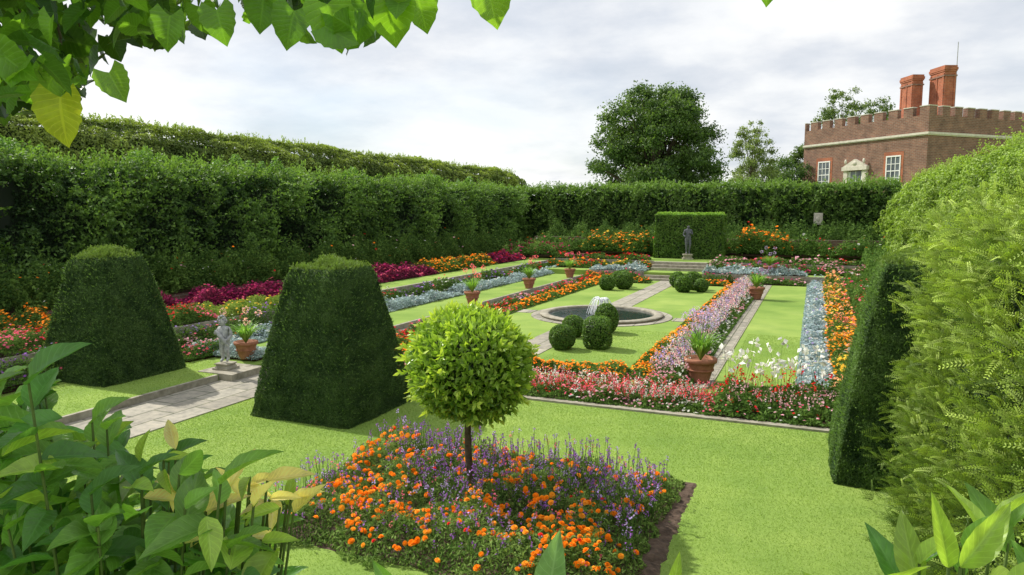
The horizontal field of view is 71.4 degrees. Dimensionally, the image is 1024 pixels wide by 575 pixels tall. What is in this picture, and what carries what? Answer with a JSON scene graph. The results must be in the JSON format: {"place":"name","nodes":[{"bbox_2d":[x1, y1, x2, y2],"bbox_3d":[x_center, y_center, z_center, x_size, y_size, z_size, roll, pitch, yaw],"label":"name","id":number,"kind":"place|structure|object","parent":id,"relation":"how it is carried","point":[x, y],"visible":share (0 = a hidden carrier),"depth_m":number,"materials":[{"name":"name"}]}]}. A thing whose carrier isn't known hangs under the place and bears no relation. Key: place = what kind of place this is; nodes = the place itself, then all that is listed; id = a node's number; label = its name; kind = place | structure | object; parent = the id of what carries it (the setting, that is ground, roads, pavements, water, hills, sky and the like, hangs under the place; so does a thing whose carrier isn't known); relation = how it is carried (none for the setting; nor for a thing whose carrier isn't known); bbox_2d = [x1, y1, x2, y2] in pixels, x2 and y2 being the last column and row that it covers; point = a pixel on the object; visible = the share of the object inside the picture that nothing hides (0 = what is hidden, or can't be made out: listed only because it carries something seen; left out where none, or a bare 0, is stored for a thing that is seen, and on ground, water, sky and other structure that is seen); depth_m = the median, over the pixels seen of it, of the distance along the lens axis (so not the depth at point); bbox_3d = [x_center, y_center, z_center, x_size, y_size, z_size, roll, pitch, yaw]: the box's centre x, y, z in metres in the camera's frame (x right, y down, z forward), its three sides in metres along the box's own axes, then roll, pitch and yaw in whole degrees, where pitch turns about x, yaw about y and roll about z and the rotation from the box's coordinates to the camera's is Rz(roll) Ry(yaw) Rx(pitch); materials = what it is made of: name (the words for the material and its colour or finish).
{"place":"outdoors","nodes":[
{"label":"outdoors","id":0,"kind":"place"},
{"bbox_2d":[1,359,219,415],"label":"lawn","id":1,"kind":"structure","parent":0,"point":[92,405],"depth_m":11.59,"materials":[{"name":"green plant"}]},
{"bbox_2d":[43,243,186,387],"bbox_3d":[-7.103,0.382,12.606,1.797,2.351,1.789,3,7,23],"label":"topiary yew","id":2,"kind":"object","parent":1,"relation":"on","point":[110,306],"visible":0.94,"depth_m":12.12,"materials":[{"name":"green plant"}]},
{"bbox_2d":[64,285,770,438],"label":"path","id":3,"kind":"structure","parent":0,"point":[157,413],"depth_m":11.23,"materials":[{"name":"stone"}]},
{"bbox_2d":[684,355,716,383],"bbox_3d":[3.293,1.434,12.459,0.571,0.428,0.571,3,7,23],"label":"flower pot","id":4,"kind":"object","parent":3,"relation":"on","point":[702,370],"visible":0.9,"depth_m":12.29,"materials":[{"name":"ceramic"}]},
{"bbox_2d":[672,306,726,359],"bbox_3d":[3.272,0.785,12.373,1.156,0.989,1.124,3,7,23],"label":"potted plant","id":5,"kind":"object","parent":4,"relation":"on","point":[700,346],"visible":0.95,"depth_m":12.35,"materials":[{"name":"green plant"}]},
{"bbox_2d":[748,286,764,299],"bbox_3d":[8.275,0.191,24.130,0.560,0.420,0.560,3,7,23],"label":"flower pot","id":6,"kind":"object","parent":3,"relation":"on","point":[755,293],"visible":0.91,"depth_m":23.97,"materials":[{"name":"ceramic"}]},
{"bbox_2d":[742,260,771,287],"bbox_3d":[8.283,-0.440,24.105,1.095,0.945,1.032,3,7,23],"label":"potted plant","id":7,"kind":"object","parent":6,"relation":"on","point":[756,281],"visible":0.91,"depth_m":24.01,"materials":[{"name":"green plant"}]},
{"bbox_2d":[257,274,577,347],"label":"lawn","id":8,"kind":"structure","parent":0,"point":[407,314],"depth_m":23.25,"materials":[{"name":"green plant"}]},
{"bbox_2d":[464,291,479,303],"bbox_3d":[-1.238,0.310,22.194,0.515,0.386,0.515,3,7,23],"label":"flower pot","id":9,"kind":"object","parent":8,"relation":"on","point":[471,296],"visible":0.77,"depth_m":22.03,"materials":[{"name":"ceramic"}]},
{"bbox_2d":[460,264,484,291],"bbox_3d":[-1.260,-0.277,22.130,0.977,0.892,1.102,3,7,23],"label":"potted plant","id":10,"kind":"object","parent":9,"relation":"in","point":[472,284],"visible":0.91,"depth_m":22.08,"materials":[{"name":"green plant"}]},
{"bbox_2d":[522,278,535,288],"bbox_3d":[0.637,-0.159,26.588,0.515,0.386,0.515,3,7,23],"label":"flower pot","id":11,"kind":"object","parent":8,"relation":"on","point":[529,283],"visible":0.99,"depth_m":26.43,"materials":[{"name":"ceramic"}]},
{"bbox_2d":[522,255,537,278],"bbox_3d":[0.716,-0.759,26.493,1.021,0.924,1.096,3,7,23],"label":"potted plant","id":12,"kind":"object","parent":11,"relation":"in","point":[529,271],"visible":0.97,"depth_m":26.43,"materials":[{"name":"green plant"}]},
{"bbox_2d":[379,259,542,288],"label":"lawn","id":13,"kind":"structure","parent":0,"point":[425,278],"depth_m":27.01,"materials":[{"name":"green plant"}]},
{"bbox_2d":[2,329,926,574],"bbox_3d":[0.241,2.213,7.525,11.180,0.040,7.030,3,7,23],"label":"lawn","id":14,"kind":"structure","parent":0,"point":[690,519],"depth_m":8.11,"materials":[{"name":"green plant"}]},
{"bbox_2d":[250,252,411,428],"bbox_3d":[-2.701,0.654,10.784,1.868,2.422,1.853,3,7,23],"label":"topiary yew","id":15,"kind":"object","parent":14,"relation":"on","point":[331,344],"visible":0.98,"depth_m":10.23,"materials":[{"name":"green plant"}]},
{"bbox_2d":[243,409,696,574],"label":"flower bed","id":16,"kind":"object","parent":14,"relation":"on","point":[444,522],"visible":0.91,"depth_m":6.75,"materials":[{"name":"plant"}]},
{"bbox_2d":[393,299,540,493],"bbox_3d":[-0.457,1.174,7.307,1.511,2.119,1.538,3,7,23],"label":"standard tree","id":17,"kind":"object","parent":16,"relation":"in","point":[462,361],"visible":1,"depth_m":6.88,"materials":[{"name":"green plant"}]},
{"bbox_2d":[827,246,962,494],"bbox_3d":[4.734,0.812,8.175,1.972,2.658,1.973,3,7,23],"label":"topiary yew","id":18,"kind":"object","parent":14,"relation":"on","point":[880,342],"visible":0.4,"depth_m":7.74,"materials":[{"name":"green plant"}]},
{"bbox_2d":[0,0,1023,195],"label":"sky","id":19,"kind":"structure","parent":0,"point":[523,96],"materials":[{"name":"white"}]},
{"bbox_2d":[204,241,860,392],"bbox_3d":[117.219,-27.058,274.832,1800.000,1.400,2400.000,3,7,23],"label":"ground","id":20,"kind":"structure","parent":0,"point":[561,270],"depth_m":32.87,"materials":[{"name":"brown soil"}]},
{"bbox_2d":[0,302,51,339],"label":"flower bed","id":21,"kind":"object","parent":20,"relation":"on","point":[40,317],"visible":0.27,"depth_m":14.02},
{"bbox_2d":[0,301,227,357],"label":"flower bed","id":22,"kind":"object","parent":20,"relation":"on","point":[17,342],"visible":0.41,"depth_m":12.60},
{"bbox_2d":[0,342,325,574],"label":"shrub","id":23,"kind":"object","parent":20,"relation":"on","point":[90,520],"visible":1,"depth_m":1.46,"materials":[{"name":"green plant"}]},
{"bbox_2d":[175,333,232,361],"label":"flower bed","id":24,"kind":"object","parent":20,"relation":"on","point":[190,354],"visible":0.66,"depth_m":14.04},
{"bbox_2d":[154,277,282,311],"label":"flower bed","id":25,"kind":"object","parent":20,"relation":"on","point":[215,296],"visible":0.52,"depth_m":18.30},
{"bbox_2d":[185,293,285,316],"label":"flower bed","id":26,"kind":"object","parent":20,"relation":"on","point":[234,308],"visible":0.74,"depth_m":16.81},
{"bbox_2d":[212,338,271,360],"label":"flower bed","id":27,"kind":"object","parent":20,"relation":"on","point":[258,354],"visible":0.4,"depth_m":13.96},
{"bbox_2d":[233,339,257,359],"bbox_3d":[-5.175,1.211,13.865,0.459,0.344,0.459,3,7,23],"label":"flower pot","id":28,"kind":"object","parent":27,"relation":"on","point":[244,350],"visible":0.94,"depth_m":13.73,"materials":[{"name":"ceramic"}]},
{"bbox_2d":[219,306,266,342],"bbox_3d":[-5.146,0.708,13.747,0.891,0.772,0.879,-3,7,-28],"label":"potted plant","id":29,"kind":"object","parent":28,"relation":"in","point":[245,332],"visible":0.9,"depth_m":13.76,"materials":[{"name":"green plant"}]},
{"bbox_2d":[9,253,490,323],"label":"retaining wall","id":30,"kind":"structure","parent":20,"relation":"on","point":[174,296],"depth_m":18.21,"materials":[{"name":"brick"}]},
{"bbox_2d":[0,108,526,229],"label":"hedge","id":31,"kind":"object","parent":20,"relation":"on","point":[133,131],"visible":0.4,"depth_m":26.40,"materials":[{"name":"green plant"}]},
{"bbox_2d":[0,221,527,315],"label":"shrub border","id":32,"kind":"object","parent":20,"relation":"on","point":[186,280],"visible":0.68,"depth_m":21.09,"materials":[{"name":"plant"}]},
{"bbox_2d":[0,135,534,296],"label":"hedge","id":33,"kind":"object","parent":20,"relation":"on","point":[62,211],"visible":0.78,"depth_m":22.07,"materials":[{"name":"green plant"}]},
{"bbox_2d":[0,260,548,386],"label":"retaining wall","id":34,"kind":"structure","parent":20,"relation":"on","point":[204,323],"depth_m":16.15,"materials":[{"name":"stone"}]},
{"bbox_2d":[0,261,550,394],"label":"flower bed","id":35,"kind":"object","parent":20,"relation":"on","point":[394,294],"visible":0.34,"depth_m":16.48,"materials":[{"name":"plant"}]},
{"bbox_2d":[55,275,580,423],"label":"kerb","id":36,"kind":"structure","parent":20,"relation":"on","point":[244,371],"depth_m":12.41,"materials":[{"name":"stone"}]},
{"bbox_2d":[212,315,239,370],"bbox_3d":[-5.219,0.986,12.930,0.357,0.992,0.330,2,6,18],"label":"statue","id":37,"kind":"object","parent":36,"relation":"on","point":[223,332],"visible":1,"depth_m":12.86,"materials":[{"name":"stone"}]},
{"bbox_2d":[184,265,558,354],"bbox_3d":[-2.084,0.094,24.348,0.798,0.458,22.314,3,7,23],"label":"flower bed","id":38,"kind":"object","parent":20,"relation":"on","point":[406,301],"visible":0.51,"depth_m":22.88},
{"bbox_2d":[0,0,772,147],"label":"linden tree","id":39,"kind":"object","parent":20,"relation":"on","point":[49,84],"visible":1,"depth_m":1.21,"materials":[{"name":"green plant"}]},
{"bbox_2d":[371,261,438,283],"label":"flower bed","id":40,"kind":"object","parent":20,"relation":"on","point":[388,273],"visible":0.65,"depth_m":25.32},
{"bbox_2d":[411,251,498,273],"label":"flower bed","id":41,"kind":"object","parent":20,"relation":"on","point":[448,264],"visible":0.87,"depth_m":29.56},
{"bbox_2d":[393,303,525,345],"bbox_3d":[-1.278,0.872,18.555,0.668,0.383,7.381,3,7,23],"label":"flower bed","id":42,"kind":"object","parent":20,"relation":"on","point":[510,308],"visible":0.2,"depth_m":20.42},
{"bbox_2d":[391,274,595,337],"bbox_3d":[0.085,0.365,22.893,0.636,0.470,18.300,3,7,23],"label":"flower bed","id":43,"kind":"object","parent":20,"relation":"on","point":[511,300],"visible":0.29,"depth_m":23.05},
{"bbox_2d":[481,249,525,263],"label":"flower bed","id":44,"kind":"object","parent":20,"relation":"on","point":[502,256],"visible":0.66,"depth_m":33.95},
{"bbox_2d":[372,529,681,574],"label":"shrub","id":45,"kind":"object","parent":20,"relation":"on","point":[551,561],"visible":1,"depth_m":1.46,"materials":[{"name":"green plant"}]},
{"bbox_2d":[501,238,572,256],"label":"flower bed","id":46,"kind":"object","parent":20,"relation":"on","point":[532,247],"visible":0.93,"depth_m":36.07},
{"bbox_2d":[510,276,600,308],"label":"flower bed","id":47,"kind":"object","parent":20,"relation":"on","point":[528,302],"visible":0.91,"depth_m":24.90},
{"bbox_2d":[399,354,719,415],"bbox_3d":[0.038,1.534,12.221,6.896,0.423,1.296,3,7,23],"label":"flower bed","id":48,"kind":"object","parent":20,"relation":"on","point":[615,390],"visible":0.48,"depth_m":11.28,"materials":[{"name":"plant"}]},
{"bbox_2d":[577,269,610,277],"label":"flower bed","id":49,"kind":"object","parent":20,"relation":"on","point":[589,273],"visible":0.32,"depth_m":31.24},
{"bbox_2d":[547,256,651,269],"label":"flower bed","id":50,"kind":"object","parent":20,"relation":"on","point":[583,264],"visible":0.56,"depth_m":33.59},
{"bbox_2d":[552,250,650,260],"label":"flower bed","id":51,"kind":"object","parent":20,"relation":"on","point":[629,256],"visible":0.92,"depth_m":34.28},
{"bbox_2d":[580,226,650,253],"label":"flower bed","id":52,"kind":"object","parent":20,"relation":"on","point":[611,244],"visible":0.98,"depth_m":36.91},
{"bbox_2d":[402,384,829,432],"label":"kerb","id":53,"kind":"structure","parent":20,"relation":"on","point":[719,418],"depth_m":10.44,"materials":[{"name":"stone"}]},
{"bbox_2d":[588,261,648,270],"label":"flower bed","id":54,"kind":"object","parent":20,"relation":"on","point":[634,267],"visible":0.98,"depth_m":32.02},
{"bbox_2d":[512,285,771,386],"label":"kerb","id":55,"kind":"structure","parent":20,"relation":"on","point":[717,374],"depth_m":16.65,"materials":[{"name":"stone"}]},
{"bbox_2d":[585,79,733,194],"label":"oak tree","id":56,"kind":"object","parent":20,"relation":"on","point":[637,148],"visible":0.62,"depth_m":66.41,"materials":[{"name":"green plant"}]},
{"bbox_2d":[625,282,737,379],"bbox_3d":[5.594,0.646,20.579,0.680,0.401,17.309,3,7,23],"label":"flower bed","id":57,"kind":"object","parent":20,"relation":"on","point":[642,365],"visible":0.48,"depth_m":14.99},
{"bbox_2d":[635,275,762,388],"bbox_3d":[6.086,0.552,20.308,0.978,0.645,18.522,3,7,23],"label":"flower bed","id":58,"kind":"object","parent":20,"relation":"on","point":[733,305],"visible":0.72,"depth_m":15.81,"materials":[{"name":"plant"}]},
{"bbox_2d":[527,229,886,257],"bbox_3d":[9.226,-2.244,36.301,18.065,1.497,1.771,3,7,23],"label":"shrub border","id":59,"kind":"object","parent":20,"relation":"on","point":[847,249],"visible":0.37,"depth_m":34.03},
{"bbox_2d":[551,258,862,283],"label":"retaining wall","id":60,"kind":"structure","parent":20,"relation":"on","point":[806,279],"depth_m":30.02,"materials":[{"name":"stone"}]},
{"bbox_2d":[511,173,904,240],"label":"hedge","id":61,"kind":"object","parent":20,"relation":"on","point":[642,203],"visible":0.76,"depth_m":40.51,"materials":[{"name":"green plant"}]},
{"bbox_2d":[534,236,885,249],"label":"retaining wall","id":62,"kind":"structure","parent":20,"relation":"on","point":[835,243],"depth_m":34.57,"materials":[{"name":"brick"}]},
{"bbox_2d":[538,213,885,240],"bbox_3d":[10.329,-2.977,38.974,18.177,2.313,3.886,3,7,23],"label":"shrub border","id":63,"kind":"object","parent":20,"relation":"on","point":[559,229],"visible":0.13,"depth_m":36.95,"materials":[{"name":"plant"}]},
{"bbox_2d":[726,119,781,191],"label":"birch tree","id":64,"kind":"object","parent":20,"relation":"on","point":[751,162],"visible":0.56,"depth_m":76.20,"materials":[{"name":"green plant"}]},
{"bbox_2d":[702,264,807,276],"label":"flower bed","id":65,"kind":"object","parent":20,"relation":"on","point":[778,271],"visible":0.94,"depth_m":29.78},
{"bbox_2d":[763,265,775,273],"bbox_3d":[10.782,-0.719,29.845,0.515,0.386,0.515,3,7,23],"label":"flower pot","id":66,"kind":"object","parent":65,"relation":"on","point":[765,266],"visible":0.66,"depth_m":29.69,"materials":[{"name":"ceramic"}]},
{"bbox_2d":[760,246,779,265],"bbox_3d":[10.816,-1.296,29.793,0.948,0.871,0.991,-3,7,-25],"label":"potted plant","id":67,"kind":"object","parent":66,"relation":"in","point":[769,261],"visible":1,"depth_m":29.71,"materials":[{"name":"green plant"}]},
{"bbox_2d":[703,271,806,286],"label":"flower bed","id":68,"kind":"object","parent":20,"relation":"on","point":[785,282],"visible":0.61,"depth_m":28.87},
{"bbox_2d":[735,221,792,256],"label":"flower bed","id":69,"kind":"object","parent":20,"relation":"on","point":[762,238],"visible":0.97,"depth_m":34.07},
{"bbox_2d":[705,337,849,427],"bbox_3d":[4.269,1.418,10.788,2.401,1.190,2.016,3,7,23],"label":"flower bed","id":70,"kind":"object","parent":20,"relation":"on","point":[794,404],"visible":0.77,"depth_m":10.66,"materials":[{"name":"plant"}]},
{"bbox_2d":[758,154,815,192],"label":"tree","id":71,"kind":"object","parent":20,"relation":"on","point":[787,173],"visible":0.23,"depth_m":83.01,"materials":[{"name":"green plant"}]},
{"bbox_2d":[708,258,867,276],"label":"flower bed","id":72,"kind":"object","parent":20,"relation":"on","point":[823,269],"visible":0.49,"depth_m":30.01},
{"bbox_2d":[710,255,874,265],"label":"flower bed","id":73,"kind":"object","parent":20,"relation":"on","point":[794,260],"visible":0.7,"depth_m":30.97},
{"bbox_2d":[789,144,803,182],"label":"tree","id":74,"kind":"object","parent":20,"relation":"on","point":[799,153],"visible":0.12,"depth_m":86.82,"materials":[{"name":"green plant"}]},
{"bbox_2d":[795,274,835,396],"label":"flower bed","id":75,"kind":"object","parent":20,"relation":"on","point":[814,314],"visible":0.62,"depth_m":16.43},
{"bbox_2d":[820,270,856,393],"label":"flower bed","id":76,"kind":"object","parent":20,"relation":"on","point":[839,319],"visible":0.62,"depth_m":16.33,"materials":[{"name":"plant"}]},
{"bbox_2d":[810,86,873,127],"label":"tree","id":77,"kind":"object","parent":20,"relation":"on","point":[829,113],"visible":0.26,"depth_m":93.25,"materials":[{"name":"green plant"}]},
{"bbox_2d":[842,269,868,321],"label":"flower bed","id":78,"kind":"object","parent":20,"relation":"on","point":[855,284],"visible":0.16,"depth_m":22.89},
{"bbox_2d":[859,96,895,119],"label":"tree","id":79,"kind":"object","parent":20,"relation":"on","point":[885,108],"visible":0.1,"depth_m":96.67,"materials":[{"name":"green plant"}]},
{"bbox_2d":[859,238,897,279],"bbox_3d":[11.378,-0.079,20.267,1.661,2.008,28.235,3,7,23],"label":"shrub border","id":80,"kind":"object","parent":20,"relation":"on","point":[868,257],"visible":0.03,"depth_m":28.86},
{"bbox_2d":[802,481,1023,574],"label":"shrub","id":81,"kind":"object","parent":20,"relation":"on","point":[988,536],"visible":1,"depth_m":1.26,"materials":[{"name":"green plant"}]},
{"bbox_2d":[858,171,1023,574],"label":"yew hedge","id":82,"kind":"object","parent":20,"relation":"on","point":[976,289],"visible":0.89,"depth_m":4.35,"materials":[{"name":"green plant"}]},
{"bbox_2d":[872,118,1023,254],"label":"hedge","id":83,"kind":"object","parent":20,"relation":"on","point":[916,196],"visible":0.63,"depth_m":22.04,"materials":[{"name":"green plant"}]},
{"bbox_2d":[517,281,684,354],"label":"path","id":84,"kind":"structure","parent":0,"point":[632,299],"depth_m":23.51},
{"bbox_2d":[531,305,671,326],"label":"pond","id":85,"kind":"structure","parent":0,"point":[658,317],"depth_m":19.75,"materials":[{"name":"stone"}]},
{"bbox_2d":[587,296,611,314],"bbox_3d":[2.551,0.545,20.359,0.847,0.568,0.840,3,7,23],"label":"fountain","id":86,"kind":"object","parent":85,"relation":"in","point":[604,299],"visible":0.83,"depth_m":20.30,"materials":[{"name":"white liquid"}]},
{"bbox_2d":[549,307,653,319],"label":"water","id":87,"kind":"structure","parent":85,"relation":"in","point":[627,314],"depth_m":20.59,"materials":[{"name":"grey liquid"}]},
{"bbox_2d":[508,281,722,380],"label":"lawn","id":88,"kind":"structure","parent":0,"point":[673,302],"depth_m":19.86,"materials":[{"name":"green plant"}]},
{"bbox_2d":[401,343,630,378],"bbox_3d":[-0.235,1.366,13.878,5.081,0.334,0.748,3,7,23],"label":"flower bed","id":89,"kind":"object","parent":88,"relation":"on","point":[612,366],"visible":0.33,"depth_m":13.14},
{"bbox_2d":[548,323,575,349],"bbox_3d":[1.090,1.078,15.441,0.603,0.613,0.613,3,7,23],"label":"topiary ball","id":90,"kind":"object","parent":88,"relation":"on","point":[562,336],"visible":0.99,"depth_m":15.25,"materials":[{"name":"green plant"}]},
{"bbox_2d":[562,315,584,336],"bbox_3d":[1.465,0.931,16.950,0.585,0.574,0.574,3,7,23],"label":"topiary ball","id":91,"kind":"object","parent":88,"relation":"on","point":[575,322],"visible":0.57,"depth_m":16.77,"materials":[{"name":"green plant"}]},
{"bbox_2d":[582,315,612,349],"bbox_3d":[1.859,0.995,15.537,0.638,0.778,0.640,3,7,23],"label":"topiary ball","id":92,"kind":"object","parent":88,"relation":"on","point":[597,332],"visible":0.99,"depth_m":15.33,"materials":[{"name":"green plant"}]},
{"bbox_2d":[594,303,618,331],"bbox_3d":[2.322,0.775,17.544,0.632,0.813,0.633,3,7,23],"label":"topiary ball","id":93,"kind":"object","parent":88,"relation":"on","point":[609,310],"visible":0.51,"depth_m":17.36,"materials":[{"name":"green plant"}]},
{"bbox_2d":[598,274,615,289],"bbox_3d":[3.604,-0.183,27.062,0.665,0.689,0.640,3,7,23],"label":"topiary ball","id":94,"kind":"object","parent":88,"relation":"on","point":[607,282],"visible":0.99,"depth_m":26.87,"materials":[{"name":"green plant"}]},
{"bbox_2d":[614,270,633,288],"bbox_3d":[4.304,-0.281,27.408,0.778,0.782,0.768,3,7,23],"label":"topiary ball","id":95,"kind":"object","parent":88,"relation":"on","point":[624,279],"visible":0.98,"depth_m":27.17,"materials":[{"name":"green plant"}]},
{"bbox_2d":[633,275,651,283],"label":"flower bed","id":96,"kind":"object","parent":88,"relation":"on","point":[641,279],"visible":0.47,"depth_m":29.73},
{"bbox_2d":[644,261,707,280],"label":"garden steps","id":97,"kind":"structure","parent":88,"relation":"on","point":[679,266],"depth_m":31.95,"materials":[{"name":"stone"}]},
{"bbox_2d":[669,271,683,286],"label":"topiary ball","id":98,"kind":"object","parent":88,"relation":"on","point":[674,276],"visible":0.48,"depth_m":27.85,"materials":[{"name":"green plant"}]},
{"bbox_2d":[674,275,692,292],"bbox_3d":[6.339,-0.123,26.333,0.707,0.685,0.717,3,7,23],"label":"topiary ball","id":99,"kind":"object","parent":88,"relation":"on","point":[683,283],"visible":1,"depth_m":26.13,"materials":[{"name":"green plant"}]},
{"bbox_2d":[685,271,702,289],"bbox_3d":[6.920,-0.243,27.182,0.776,0.791,0.783,3,7,23],"label":"topiary ball","id":100,"kind":"object","parent":88,"relation":"on","point":[693,275],"visible":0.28,"depth_m":26.94,"materials":[{"name":"green plant"}]},
{"bbox_2d":[693,278,708,291],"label":"topiary ball","id":101,"kind":"object","parent":88,"relation":"on","point":[701,284],"visible":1,"depth_m":26.22,"materials":[{"name":"green plant"}]},
{"bbox_2d":[706,279,729,286],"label":"flower bed","id":102,"kind":"object","parent":88,"relation":"on","point":[717,282],"visible":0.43,"depth_m":28.49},
{"bbox_2d":[611,255,855,262],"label":"lawn","id":103,"kind":"structure","parent":0,"point":[652,258],"depth_m":33.94,"materials":[{"name":"green plant"}]},
{"bbox_2d":[682,226,692,259],"bbox_3d":[8.368,-2.135,33.891,0.486,1.604,0.480,1,6,8],"label":"statue","id":104,"kind":"object","parent":103,"relation":"on","point":[689,233],"visible":1,"depth_m":33.78,"materials":[{"name":"stone"}]},
{"bbox_2d":[653,211,727,258],"bbox_3d":[8.799,-2.588,35.097,3.407,2.406,1.733,3,7,23],"label":"clipped hedge","id":105,"kind":"object","parent":103,"relation":"on","point":[709,238],"visible":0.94,"depth_m":34.40,"materials":[{"name":"green plant"}]},
{"bbox_2d":[714,285,806,387],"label":"lawn","id":106,"kind":"structure","parent":0,"point":[779,311],"depth_m":17.86,"materials":[{"name":"green plant"}]},
{"bbox_2d":[803,42,1023,192],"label":"brick building","id":107,"kind":"structure","parent":0,"point":[913,134],"depth_m":72.85,"materials":[{"name":"brick"}]},
{"bbox_2d":[815,157,832,184],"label":"window","id":108,"kind":"structure","parent":107,"relation":"in","point":[823,165],"depth_m":80.88,"materials":[{"name":"white paint"}]},
{"bbox_2d":[841,158,868,184],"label":"window","id":109,"kind":"structure","parent":107,"relation":"in","point":[855,164],"depth_m":76.66,"materials":[{"name":"stone"}]},
{"bbox_2d":[883,151,903,183],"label":"window","id":110,"kind":"structure","parent":107,"relation":"in","point":[893,161],"depth_m":72.43,"materials":[{"name":"white paint"}]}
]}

